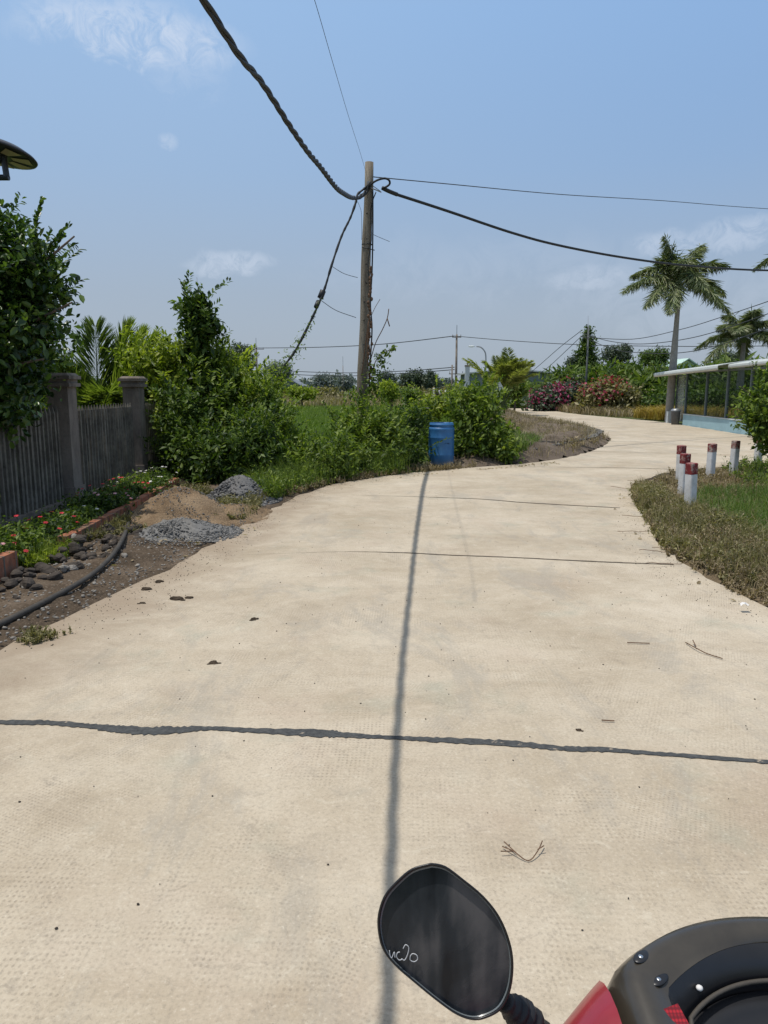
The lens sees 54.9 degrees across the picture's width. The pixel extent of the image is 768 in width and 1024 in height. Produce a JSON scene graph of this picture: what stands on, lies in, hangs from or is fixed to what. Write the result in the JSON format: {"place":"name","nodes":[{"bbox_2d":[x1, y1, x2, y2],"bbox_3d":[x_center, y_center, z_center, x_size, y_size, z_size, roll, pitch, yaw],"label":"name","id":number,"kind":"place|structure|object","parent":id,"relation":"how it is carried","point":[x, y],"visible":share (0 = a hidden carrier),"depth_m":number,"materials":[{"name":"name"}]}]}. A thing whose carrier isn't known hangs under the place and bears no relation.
{"place":"outdoors","nodes":[
{"label":"outdoors","id":0,"kind":"place"},
{"bbox_2d":[0,390,681,545],"bbox_3d":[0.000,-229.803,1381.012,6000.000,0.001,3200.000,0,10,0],"label":"ground","id":1,"kind":"structure","parent":0,"point":[420,470],"depth_m":21.07,"materials":[{"name":"brown soil"}]},
{"bbox_2d":[0,139,37,180],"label":"street lamp","id":2,"kind":"object","parent":1,"relation":"on","point":[12,156],"visible":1,"depth_m":9.84,"materials":[{"name":"grey metal"}]},
{"bbox_2d":[0,192,89,448],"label":"broadleaf tree","id":3,"kind":"object","parent":1,"relation":"on","point":[28,275],"visible":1,"depth_m":8.87,"materials":[{"name":"green plant"}]},
{"bbox_2d":[33,295,85,410],"bbox_3d":[-6.563,-2.409,12.493,3.395,4.219,4.732,0,10,0],"label":"broadleaf tree","id":4,"kind":"object","parent":1,"relation":"on","point":[65,359],"visible":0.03,"depth_m":12.78,"materials":[{"name":"green plant"}]},
{"bbox_2d":[31,315,161,411],"bbox_3d":[-6.117,-2.524,15.535,4.267,3.340,2.580,2,10,13],"label":"coconut palm","id":5,"kind":"object","parent":1,"relation":"on","point":[112,373],"visible":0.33,"depth_m":15.75,"materials":[{"name":"green plant"}]},
{"bbox_2d":[5,472,192,567],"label":"flower bed soil","id":6,"kind":"structure","parent":1,"relation":"on","point":[183,481],"depth_m":9.90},
{"bbox_2d":[0,551,17,581],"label":"brick edging","id":7,"kind":"object","parent":6,"relation":"on","point":[8,563],"visible":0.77,"depth_m":6.75,"materials":[{"name":"orange brick"}]},
{"bbox_2d":[0,529,34,561],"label":"flowering plant","id":8,"kind":"object","parent":6,"relation":"on","point":[21,545],"visible":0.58,"depth_m":7.19,"materials":[{"name":"green plant"}]},
{"bbox_2d":[0,522,48,553],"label":"leafy plant","id":9,"kind":"object","parent":6,"relation":"on","point":[33,540],"visible":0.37,"depth_m":7.53,"materials":[{"name":"green plant"}]},
{"bbox_2d":[0,515,67,552],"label":"flowering plant","id":10,"kind":"object","parent":6,"relation":"on","point":[16,525],"visible":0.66,"depth_m":7.51,"materials":[{"name":"green plant"}]},
{"bbox_2d":[18,508,82,541],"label":"flowering plant","id":11,"kind":"object","parent":6,"relation":"on","point":[50,522],"visible":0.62,"depth_m":8.16,"materials":[{"name":"green plant"}]},
{"bbox_2d":[16,504,91,536],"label":"leafy plant","id":12,"kind":"object","parent":6,"relation":"on","point":[78,517],"visible":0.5,"depth_m":8.46,"materials":[{"name":"green plant"}]},
{"bbox_2d":[54,488,113,509],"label":"leafy plant","id":13,"kind":"object","parent":6,"relation":"on","point":[72,501],"visible":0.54,"depth_m":9.87,"materials":[{"name":"green plant"}]},
{"bbox_2d":[0,373,167,525],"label":"picket fence","id":14,"kind":"object","parent":6,"relation":"on","point":[108,443],"visible":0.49,"depth_m":10.69,"materials":[{"name":"wood"}]},
{"bbox_2d":[83,487,135,514],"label":"flowering plant","id":15,"kind":"object","parent":6,"relation":"on","point":[109,502],"visible":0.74,"depth_m":9.90,"materials":[{"name":"green plant"}]},
{"bbox_2d":[57,478,178,542],"bbox_3d":[-3.535,-0.093,10.506,0.152,0.165,5.248,0,10,-3],"label":"brick edging","id":16,"kind":"object","parent":6,"relation":"on","point":[99,521],"visible":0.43,"depth_m":9.44,"materials":[{"name":"red brick"}]},
{"bbox_2d":[119,478,161,498],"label":"flowering plant","id":17,"kind":"object","parent":6,"relation":"on","point":[143,488],"visible":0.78,"depth_m":11.21,"materials":[{"name":"green plant"}]},
{"bbox_2d":[100,321,223,469],"bbox_3d":[-4.590,-2.253,15.202,2.032,3.251,2.547,-7,12,-37],"label":"shrub","id":18,"kind":"object","parent":1,"relation":"on","point":[168,365],"visible":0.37,"depth_m":14.88,"materials":[{"name":"green plant"}]},
{"bbox_2d":[0,482,324,649],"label":"soil verge","id":19,"kind":"structure","parent":1,"relation":"on","point":[145,560],"depth_m":6.62,"materials":[{"name":"brown soil"}]},
{"bbox_2d":[13,530,78,566],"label":"edging weeds","id":20,"kind":"object","parent":19,"relation":"on","point":[40,555],"visible":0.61,"depth_m":7.37,"materials":[{"name":"green plant"}]},
{"bbox_2d":[0,511,130,626],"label":"hose","id":21,"kind":"object","parent":19,"relation":"on","point":[48,599],"visible":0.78,"depth_m":6.08,"materials":[{"name":"black rubber"}]},
{"bbox_2d":[0,527,208,642],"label":"loose stones","id":22,"kind":"object","parent":19,"relation":"on","point":[72,599],"visible":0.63,"depth_m":6.47,"materials":[{"name":"grey stone"}]},
{"bbox_2d":[81,510,147,541],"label":"bed weeds","id":23,"kind":"object","parent":19,"relation":"on","point":[120,520],"visible":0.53,"depth_m":8.71,"materials":[{"name":"green plant"}]},
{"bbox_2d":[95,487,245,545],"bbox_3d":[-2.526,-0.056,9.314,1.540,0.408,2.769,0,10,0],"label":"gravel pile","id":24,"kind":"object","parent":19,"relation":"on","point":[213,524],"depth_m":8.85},
{"bbox_2d":[115,485,236,527],"bbox_3d":[-2.646,-0.116,9.732,1.752,0.469,2.235,0,10,0],"label":"sand heap","id":25,"kind":"object","parent":19,"relation":"on","point":[158,511],"visible":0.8,"depth_m":9.31,"materials":[{"name":"brown sand"}]},
{"bbox_2d":[133,516,243,542],"bbox_3d":[-2.402,0.154,8.865,1.439,0.229,1.410,0,10,0],"label":"gravel heap","id":26,"kind":"object","parent":19,"relation":"on","point":[200,530],"visible":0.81,"depth_m":8.54,"materials":[{"name":"grey gravel"}]},
{"bbox_2d":[164,481,268,513],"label":"grass","id":27,"kind":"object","parent":19,"relation":"on","point":[206,490],"visible":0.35,"depth_m":10.89,"materials":[{"name":"green plant"}]},
{"bbox_2d":[211,494,268,519],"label":"sand heap weeds","id":28,"kind":"object","parent":19,"relation":"on","point":[231,517],"visible":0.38,"depth_m":9.71,"materials":[{"name":"green plant"}]},
{"bbox_2d":[206,475,282,506],"bbox_3d":[-2.234,-0.379,11.436,1.365,0.424,1.858,0,10,0],"label":"gravel heap","id":29,"kind":"object","parent":19,"relation":"on","point":[241,485],"visible":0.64,"depth_m":11.10,"materials":[{"name":"grey gravel"}]},
{"bbox_2d":[223,503,272,525],"bbox_3d":[-2.072,-0.011,9.900,1.127,0.220,1.438,0,10,0],"label":"sand heap","id":30,"kind":"object","parent":19,"relation":"on","point":[260,514],"visible":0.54,"depth_m":9.72,"materials":[{"name":"brown sand"}]},
{"bbox_2d":[221,444,417,498],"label":"roadside weeds","id":31,"kind":"object","parent":19,"relation":"on","point":[278,485],"visible":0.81,"depth_m":13.05,"materials":[{"name":"green plant"}]},
{"bbox_2d":[285,460,477,496],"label":"dry weeds","id":32,"kind":"object","parent":19,"relation":"on","point":[427,467],"visible":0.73,"depth_m":14.39,"materials":[{"name":"brown plant"}]},
{"bbox_2d":[140,366,231,481],"bbox_3d":[-3.723,-1.680,14.071,2.523,2.201,1.858,8,13,41],"label":"shrub","id":33,"kind":"object","parent":1,"relation":"on","point":[176,452],"visible":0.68,"depth_m":13.88,"materials":[{"name":"green plant"}]},
{"bbox_2d":[168,270,233,392],"bbox_3d":[-3.729,-2.781,15.057,1.211,4.106,1.158,5,11,25],"label":"sapling","id":34,"kind":"object","parent":1,"relation":"on","point":[199,319],"visible":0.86,"depth_m":14.71,"materials":[{"name":"green plant"}]},
{"bbox_2d":[163,331,280,434],"bbox_3d":[-3.305,-2.176,14.876,2.118,2.917,2.522,-3,10,-17],"label":"shrub","id":35,"kind":"object","parent":1,"relation":"on","point":[222,402],"visible":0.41,"depth_m":14.62,"materials":[{"name":"green plant"}]},
{"bbox_2d":[222,341,258,372],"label":"distant tree","id":36,"kind":"object","parent":1,"relation":"on","point":[236,348],"visible":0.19,"depth_m":60.62,"materials":[{"name":"green plant"}]},
{"bbox_2d":[183,395,301,485],"bbox_3d":[-2.549,-1.269,13.249,2.089,1.643,1.655,0,10,0],"label":"shrub","id":37,"kind":"object","parent":1,"relation":"on","point":[223,454],"visible":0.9,"depth_m":13.02,"materials":[{"name":"green plant"}]},
{"bbox_2d":[211,335,284,412],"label":"shrub","id":38,"kind":"object","parent":1,"relation":"on","point":[232,363],"visible":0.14,"depth_m":15.42,"materials":[{"name":"green plant"}]},
{"bbox_2d":[231,359,321,469],"bbox_3d":[-2.062,-1.848,14.543,1.903,2.370,2.126,0,10,0],"label":"shrub","id":39,"kind":"object","parent":1,"relation":"on","point":[269,390],"visible":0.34,"depth_m":14.46,"materials":[{"name":"green plant"}]},
{"bbox_2d":[282,383,320,405],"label":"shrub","id":40,"kind":"object","parent":1,"relation":"on","point":[310,393],"visible":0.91,"depth_m":58.79,"materials":[{"name":"green plant"}]},
{"bbox_2d":[272,414,373,477],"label":"shrub","id":41,"kind":"object","parent":1,"relation":"on","point":[340,443],"visible":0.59,"depth_m":13.82,"materials":[{"name":"green plant"}]},
{"bbox_2d":[310,371,341,388],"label":"distant tree","id":42,"kind":"object","parent":1,"relation":"on","point":[327,380],"visible":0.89,"depth_m":146.30,"materials":[{"name":"green plant"}]},
{"bbox_2d":[335,374,355,392],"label":"distant tree","id":43,"kind":"object","parent":1,"relation":"on","point":[347,382],"visible":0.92,"depth_m":156.74,"materials":[{"name":"green plant"}]},
{"bbox_2d":[283,384,450,397],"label":"field edge scrub","id":44,"kind":"object","parent":1,"relation":"on","point":[327,391],"visible":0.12,"depth_m":108.21,"materials":[{"name":"green plant"}]},
{"bbox_2d":[356,161,380,423],"bbox_3d":[-0.360,-4.170,16.132,0.614,6.503,0.271,0,10,0],"label":"utility pole","id":45,"kind":"object","parent":1,"relation":"on","point":[365,244],"visible":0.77,"depth_m":15.92,"materials":[{"name":"brown"}]},
{"bbox_2d":[199,0,371,199],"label":"twisted cable","id":46,"kind":"object","parent":45,"relation":"attached to","point":[209,9],"visible":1,"depth_m":5.85,"materials":[{"name":"black rubber"}]},
{"bbox_2d":[254,182,370,400],"bbox_3d":[-1.403,-4.577,15.129,2.730,4.551,0.879,-4,10,-23],"label":"hanging cable","id":47,"kind":"object","parent":45,"relation":"hanging from","point":[321,294],"visible":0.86,"depth_m":15.21,"materials":[{"name":"black rubber"}]},
{"bbox_2d":[349,190,397,408],"bbox_3d":[-0.244,-4.474,15.819,1.074,4.632,0.355,0,10,0],"label":"climbing vine","id":48,"kind":"object","parent":45,"relation":"attached to","point":[371,386],"visible":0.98,"depth_m":15.95,"materials":[{"name":"green plant"}]},
{"bbox_2d":[370,177,767,270],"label":"service cable","id":49,"kind":"object","parent":45,"relation":"attached to","point":[389,191],"visible":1,"depth_m":19.63,"materials":[{"name":"black rubber"}]},
{"bbox_2d":[373,176,767,208],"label":"overhead wire","id":50,"kind":"object","parent":45,"relation":"attached to","point":[553,193],"visible":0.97,"depth_m":20.32,"materials":[{"name":"black metal"}]},
{"bbox_2d":[321,385,417,468],"bbox_3d":[-0.306,-1.748,15.512,2.089,1.839,2.291,0,10,0],"label":"shrub","id":51,"kind":"object","parent":1,"relation":"on","point":[382,431],"visible":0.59,"depth_m":15.34,"materials":[{"name":"green plant"}]},
{"bbox_2d":[376,378,403,416],"bbox_3d":[0.253,-4.966,33.624,1.340,2.272,1.373,0,10,0],"label":"distant tree","id":52,"kind":"object","parent":1,"relation":"on","point":[390,394],"visible":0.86,"depth_m":33.33,"materials":[{"name":"green plant"}]},
{"bbox_2d":[395,368,420,388],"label":"distant tree","id":53,"kind":"object","parent":1,"relation":"on","point":[408,378],"visible":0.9,"depth_m":127.00,"materials":[{"name":"green plant"}]},
{"bbox_2d":[390,388,451,467],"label":"shrub","id":54,"kind":"object","parent":1,"relation":"on","point":[417,420],"visible":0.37,"depth_m":16.52,"materials":[{"name":"green plant"}]},
{"bbox_2d":[419,368,442,392],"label":"distant tree","id":55,"kind":"object","parent":1,"relation":"on","point":[429,378],"visible":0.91,"depth_m":127.57,"materials":[{"name":"green plant"}]},
{"bbox_2d":[438,361,524,464],"bbox_3d":[2.215,-2.318,17.260,2.067,2.404,2.256,0,10,0],"label":"shrub","id":56,"kind":"object","parent":1,"relation":"on","point":[472,414],"visible":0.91,"depth_m":16.96,"materials":[{"name":"green plant"}]},
{"bbox_2d":[461,347,537,409],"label":"feathery palm","id":57,"kind":"object","parent":1,"relation":"on","point":[514,371],"visible":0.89,"depth_m":45.49,"materials":[{"name":"green plant"}]},
{"bbox_2d":[456,370,552,396],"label":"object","id":58,"kind":"structure","parent":1,"relation":"on","point":[532,378],"depth_m":70.86,"materials":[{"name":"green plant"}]},
{"bbox_2d":[426,411,609,468],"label":"dry bank","id":59,"kind":"structure","parent":1,"relation":"on","point":[556,454],"depth_m":18.95,"materials":[{"name":"brown soil"}]},
{"bbox_2d":[428,422,453,465],"bbox_3d":[1.276,-1.517,16.468,0.578,0.945,0.578,0,10,0],"label":"plastic drum","id":60,"kind":"object","parent":59,"relation":"on","point":[444,449],"visible":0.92,"depth_m":16.23,"materials":[{"name":"blue plastic"}]},
{"bbox_2d":[462,428,544,452],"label":"bank green grass","id":61,"kind":"structure","parent":59,"relation":"on","point":[526,443],"depth_m":18.57,"materials":[{"name":"green plant"}]},
{"bbox_2d":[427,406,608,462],"bbox_3d":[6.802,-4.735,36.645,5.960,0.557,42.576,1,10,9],"label":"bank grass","id":62,"kind":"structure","parent":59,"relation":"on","point":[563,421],"depth_m":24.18,"materials":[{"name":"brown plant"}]},
{"bbox_2d":[502,378,534,409],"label":"distant tree","id":63,"kind":"object","parent":1,"relation":"on","point":[524,387],"visible":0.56,"depth_m":50.90,"materials":[{"name":"green plant"}]},
{"bbox_2d":[530,362,582,389],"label":"banana clump","id":64,"kind":"object","parent":1,"relation":"on","point":[558,373],"visible":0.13,"depth_m":64.18,"materials":[{"name":"green plant"}]},
{"bbox_2d":[520,374,593,411],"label":"bougainvillea","id":65,"kind":"object","parent":1,"relation":"on","point":[546,398],"visible":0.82,"depth_m":55.31,"materials":[{"name":"pink plant"}]},
{"bbox_2d":[573,324,602,369],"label":"conifer tree","id":66,"kind":"object","parent":1,"relation":"on","point":[593,358],"visible":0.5,"depth_m":73.83,"materials":[{"name":"green plant"}]},
{"bbox_2d":[554,359,622,385],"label":"banana clump","id":67,"kind":"object","parent":1,"relation":"on","point":[593,370],"visible":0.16,"depth_m":58.04,"materials":[{"name":"green plant"}]},
{"bbox_2d":[569,372,653,410],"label":"bougainvillea","id":68,"kind":"object","parent":1,"relation":"on","point":[616,394],"visible":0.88,"depth_m":48.47,"materials":[{"name":"pink plant"}]},
{"bbox_2d":[598,343,633,366],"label":"distant tree","id":69,"kind":"object","parent":1,"relation":"on","point":[609,354],"visible":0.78,"depth_m":81.79,"materials":[{"name":"green plant"}]},
{"bbox_2d":[594,355,651,387],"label":"banana clump","id":70,"kind":"object","parent":1,"relation":"on","point":[621,369],"visible":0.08,"depth_m":54.43,"materials":[{"name":"green plant"}]},
{"bbox_2d":[635,344,670,370],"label":"distant tree","id":71,"kind":"object","parent":1,"relation":"on","point":[648,358],"visible":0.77,"depth_m":75.84,"materials":[{"name":"green plant"}]},
{"bbox_2d":[624,357,682,404],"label":"banana clump","id":72,"kind":"object","parent":1,"relation":"on","point":[646,378],"visible":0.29,"depth_m":52.22,"materials":[{"name":"green plant"}]},
{"bbox_2d":[631,384,690,409],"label":"shrub","id":73,"kind":"object","parent":1,"relation":"on","point":[659,399],"visible":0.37,"depth_m":46.94,"materials":[{"name":"green plant"}]},
{"bbox_2d":[619,233,732,421],"bbox_3d":[14.487,-8.934,36.294,4.631,9.225,4.593,8,13,41],"label":"royal palm","id":74,"kind":"object","parent":1,"relation":"on","point":[693,279],"visible":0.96,"depth_m":35.58,"materials":[{"name":"green plant"}]},
{"bbox_2d":[650,361,704,394],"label":"banana clump","id":75,"kind":"object","parent":1,"relation":"on","point":[682,378],"visible":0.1,"depth_m":50.24,"materials":[{"name":"green plant"}]},
{"bbox_2d":[627,403,742,419],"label":"golden grass","id":76,"kind":"structure","parent":1,"relation":"on","point":[654,413],"depth_m":40.23,"materials":[{"name":"yellow plant"}]},
{"bbox_2d":[674,381,736,412],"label":"shrub","id":77,"kind":"object","parent":1,"relation":"on","point":[696,398],"visible":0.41,"depth_m":42.94,"materials":[{"name":"green plant"}]},
{"bbox_2d":[647,460,767,607],"bbox_3d":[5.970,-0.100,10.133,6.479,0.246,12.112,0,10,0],"label":"straw grass","id":78,"kind":"structure","parent":1,"relation":"on","point":[662,475],"depth_m":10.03,"materials":[{"name":"plant"}]},
{"bbox_2d":[677,453,690,493],"bbox_3d":[4.750,-0.524,11.712,0.129,0.802,0.136,-3,10,-18],"label":"marker post","id":79,"kind":"object","parent":78,"relation":"on","point":[685,458],"visible":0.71,"depth_m":11.65,"materials":[{"name":"white paint"}]},
{"bbox_2d":[684,462,697,503],"bbox_3d":[4.262,-0.284,10.280,0.151,0.804,0.128,-5,11,-26],"label":"marker post","id":80,"kind":"object","parent":78,"relation":"on","point":[691,475],"visible":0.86,"depth_m":10.21,"materials":[{"name":"white paint"}]},
{"bbox_2d":[618,474,767,590],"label":"verge weeds","id":81,"kind":"object","parent":78,"relation":"on","point":[653,492],"visible":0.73,"depth_m":8.39,"materials":[{"name":"green plant"}]},
{"bbox_2d":[653,461,766,497],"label":"verge vines","id":82,"kind":"object","parent":78,"relation":"on","point":[702,476],"visible":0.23,"depth_m":13.29,"materials":[{"name":"green plant"}]},
{"bbox_2d":[705,443,716,478],"bbox_3d":[6.120,-0.881,13.839,0.137,0.804,0.143,-5,11,-26],"label":"marker post","id":83,"kind":"object","parent":78,"relation":"on","point":[711,457],"visible":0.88,"depth_m":13.78,"materials":[{"name":"white paint"}]},
{"bbox_2d":[660,527,767,604],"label":"verge dry weeds","id":84,"kind":"object","parent":78,"relation":"on","point":[742,587],"visible":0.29,"depth_m":6.86,"materials":[{"name":"brown plant"}]},
{"bbox_2d":[729,440,740,473],"bbox_3d":[6.919,-1.009,14.603,0.131,0.802,0.136,-3,10,-20],"label":"marker post","id":85,"kind":"object","parent":78,"relation":"on","point":[735,449],"visible":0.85,"depth_m":14.54,"materials":[{"name":"white paint"}]},
{"bbox_2d":[720,452,767,483],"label":"verge green weeds","id":86,"kind":"object","parent":78,"relation":"on","point":[758,470],"visible":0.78,"depth_m":14.18,"materials":[{"name":"green plant"}]},
{"bbox_2d":[679,352,738,394],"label":"banana clump","id":87,"kind":"object","parent":1,"relation":"on","point":[699,379],"visible":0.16,"depth_m":48.34,"materials":[{"name":"green plant"}]},
{"bbox_2d":[654,358,767,435],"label":"roadside shelter","id":88,"kind":"object","parent":1,"relation":"on","point":[705,421],"visible":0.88,"depth_m":30.48,"materials":[{"name":"metal"}]},
{"bbox_2d":[693,304,767,389],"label":"royal palm","id":89,"kind":"object","parent":1,"relation":"on","point":[743,345],"visible":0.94,"depth_m":42.60,"materials":[{"name":"green plant"}]},
{"bbox_2d":[709,381,766,414],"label":"shrub","id":90,"kind":"object","parent":1,"relation":"on","point":[731,399],"visible":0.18,"depth_m":41.64,"materials":[{"name":"green plant"}]},
{"bbox_2d":[713,351,767,391],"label":"banana clump","id":91,"kind":"object","parent":1,"relation":"on","point":[747,377],"visible":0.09,"depth_m":46.25,"materials":[{"name":"green plant"}]},
{"bbox_2d":[725,361,767,456],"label":"bush","id":92,"kind":"object","parent":1,"relation":"on","point":[754,416],"visible":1,"depth_m":13.95,"materials":[{"name":"green plant"}]},
{"bbox_2d":[286,403,459,460],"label":"rice field","id":93,"kind":"structure","parent":0,"point":[339,420],"depth_m":27.87,"materials":[{"name":"green plant"}]},
{"bbox_2d":[282,394,421,407],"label":"reeds","id":94,"kind":"object","parent":93,"relation":"on","point":[332,401],"visible":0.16,"depth_m":68.33,"materials":[{"name":"plant"}]},
{"bbox_2d":[287,404,453,450],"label":"rice plants","id":95,"kind":"object","parent":93,"relation":"on","point":[318,419],"visible":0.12,"depth_m":35.41,"materials":[{"name":"green plant"}]},
{"bbox_2d":[402,374,466,454],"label":"shrub","id":96,"kind":"object","parent":93,"relation":"on","point":[434,410],"visible":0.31,"depth_m":19.22,"materials":[{"name":"green plant"}]},
{"bbox_2d":[0,399,767,1023],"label":"road","id":97,"kind":"structure","parent":0,"point":[252,907],"depth_m":3.48,"materials":[{"name":"concrete"}]},
{"bbox_2d":[16,623,71,644],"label":"weeds","id":98,"kind":"object","parent":97,"relation":"on","point":[33,635],"visible":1,"depth_m":5.06,"materials":[{"name":"green plant"}]},
{"bbox_2d":[0,719,767,762],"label":"tar joint","id":99,"kind":"object","parent":97,"relation":"on","point":[131,729],"visible":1,"depth_m":3.67,"materials":[{"name":"black asphalt"}]},
{"bbox_2d":[16,478,756,930],"bbox_3d":[0.766,0.273,8.633,5.537,0.007,13.165,2,10,9],"label":"road grit","id":100,"kind":"object","parent":97,"relation":"on","point":[406,600],"visible":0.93,"depth_m":6.41,"materials":[{"name":"gravel"}]},
{"bbox_2d":[248,551,673,564],"bbox_3d":[0.684,0.454,7.550,4.330,0.001,0.292,1,10,6],"label":"slab joint","id":101,"kind":"object","parent":97,"relation":"on","point":[501,556],"visible":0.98,"depth_m":7.55,"materials":[{"name":"grey concrete"}]},
{"bbox_2d":[377,863,767,1023],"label":"motorbike","id":102,"kind":"object","parent":97,"relation":"on","point":[444,939],"visible":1,"depth_m":0.81,"materials":[{"name":"plastic"}]},
{"bbox_2d":[552,402,634,416],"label":"roadside straw","id":103,"kind":"object","parent":97,"relation":"on","point":[611,412],"visible":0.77,"depth_m":47.04,"materials":[{"name":"yellow plant"}]},
{"bbox_2d":[0,0,767,384],"label":"sky","id":104,"kind":"structure","parent":0,"point":[145,132],"materials":[{"name":"blue"}]},
{"bbox_2d":[697,480,767,534],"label":"verge grass","id":105,"kind":"structure","parent":0,"point":[753,494],"depth_m":10.54,"materials":[{"name":"green plant"}]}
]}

